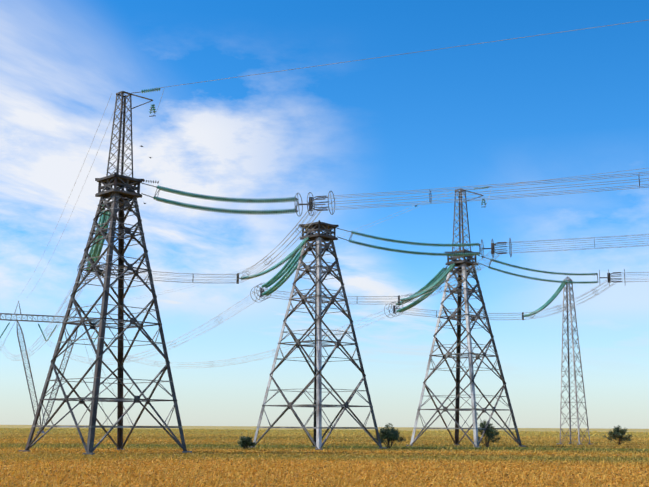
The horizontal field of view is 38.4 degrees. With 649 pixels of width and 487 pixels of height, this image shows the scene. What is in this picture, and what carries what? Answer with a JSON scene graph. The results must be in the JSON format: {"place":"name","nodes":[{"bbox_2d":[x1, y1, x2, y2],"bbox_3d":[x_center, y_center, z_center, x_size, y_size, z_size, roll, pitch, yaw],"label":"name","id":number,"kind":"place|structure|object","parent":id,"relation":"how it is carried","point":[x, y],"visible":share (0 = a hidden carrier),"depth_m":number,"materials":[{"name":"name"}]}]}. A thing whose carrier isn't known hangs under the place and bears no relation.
{"place":"outdoors","nodes":[
{"label":"outdoors","id":0,"kind":"place"},
{"bbox_2d":[1,264,392,367],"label":"conductor span","id":1,"kind":"object","parent":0,"point":[173,341],"visible":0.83,"depth_m":135.86,"materials":[{"name":"grey metal"}]},
{"bbox_2d":[0,425,648,486],"bbox_3d":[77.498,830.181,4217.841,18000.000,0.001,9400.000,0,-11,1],"label":"grass field","id":2,"kind":"structure","parent":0,"point":[379,428],"depth_m":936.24,"materials":[{"name":"plant"}]},
{"bbox_2d":[0,301,106,432],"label":"portal tower","id":3,"kind":"structure","parent":2,"relation":"on","point":[25,349],"depth_m":233.62,"materials":[{"name":"grey metal"}]},
{"bbox_2d":[19,91,191,454],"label":"transmission tower","id":4,"kind":"structure","parent":2,"relation":"on","point":[122,198],"depth_m":76.72,"materials":[{"name":"grey metal"}]},
{"bbox_2d":[13,20,648,319],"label":"conductors","id":5,"kind":"object","parent":4,"relation":"attached to","point":[419,206],"visible":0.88,"depth_m":87.34,"materials":[{"name":"metal"}]},
{"bbox_2d":[237,433,255,448],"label":"shrub","id":6,"kind":"object","parent":2,"relation":"on","point":[244,441],"visible":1,"depth_m":87.33,"materials":[{"name":"green plant"}]},
{"bbox_2d":[249,220,385,449],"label":"transmission tower","id":7,"kind":"structure","parent":2,"relation":"on","point":[318,301],"depth_m":93.47,"materials":[{"name":"grey metal"}]},
{"bbox_2d":[375,423,405,447],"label":"shrub","id":8,"kind":"object","parent":2,"relation":"on","point":[390,434],"visible":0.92,"depth_m":94.02,"materials":[{"name":"green plant"}]},
{"bbox_2d":[406,189,525,447],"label":"transmission tower","id":9,"kind":"structure","parent":2,"relation":"on","point":[463,264],"depth_m":108.57,"materials":[{"name":"grey metal"}]},
{"bbox_2d":[77,87,639,319],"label":"insulator strings and rings","id":10,"kind":"object","parent":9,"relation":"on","point":[96,250],"visible":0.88,"depth_m":92.61,"materials":[{"name":"green glass"}]},
{"bbox_2d":[478,420,500,446],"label":"shrub","id":11,"kind":"object","parent":2,"relation":"on","point":[488,435],"visible":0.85,"depth_m":102.64,"materials":[{"name":"green plant"}]},
{"bbox_2d":[556,276,590,444],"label":"transmission tower","id":12,"kind":"structure","parent":2,"relation":"on","point":[566,288],"depth_m":124.37,"materials":[{"name":"metal"}]},
{"bbox_2d":[604,425,631,444],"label":"shrub","id":13,"kind":"object","parent":2,"relation":"on","point":[617,433],"visible":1,"depth_m":121.63,"materials":[{"name":"green plant"}]},
{"bbox_2d":[0,0,648,428],"label":"sky","id":14,"kind":"structure","parent":0,"point":[570,104],"materials":[{"name":"blue"}]}
]}

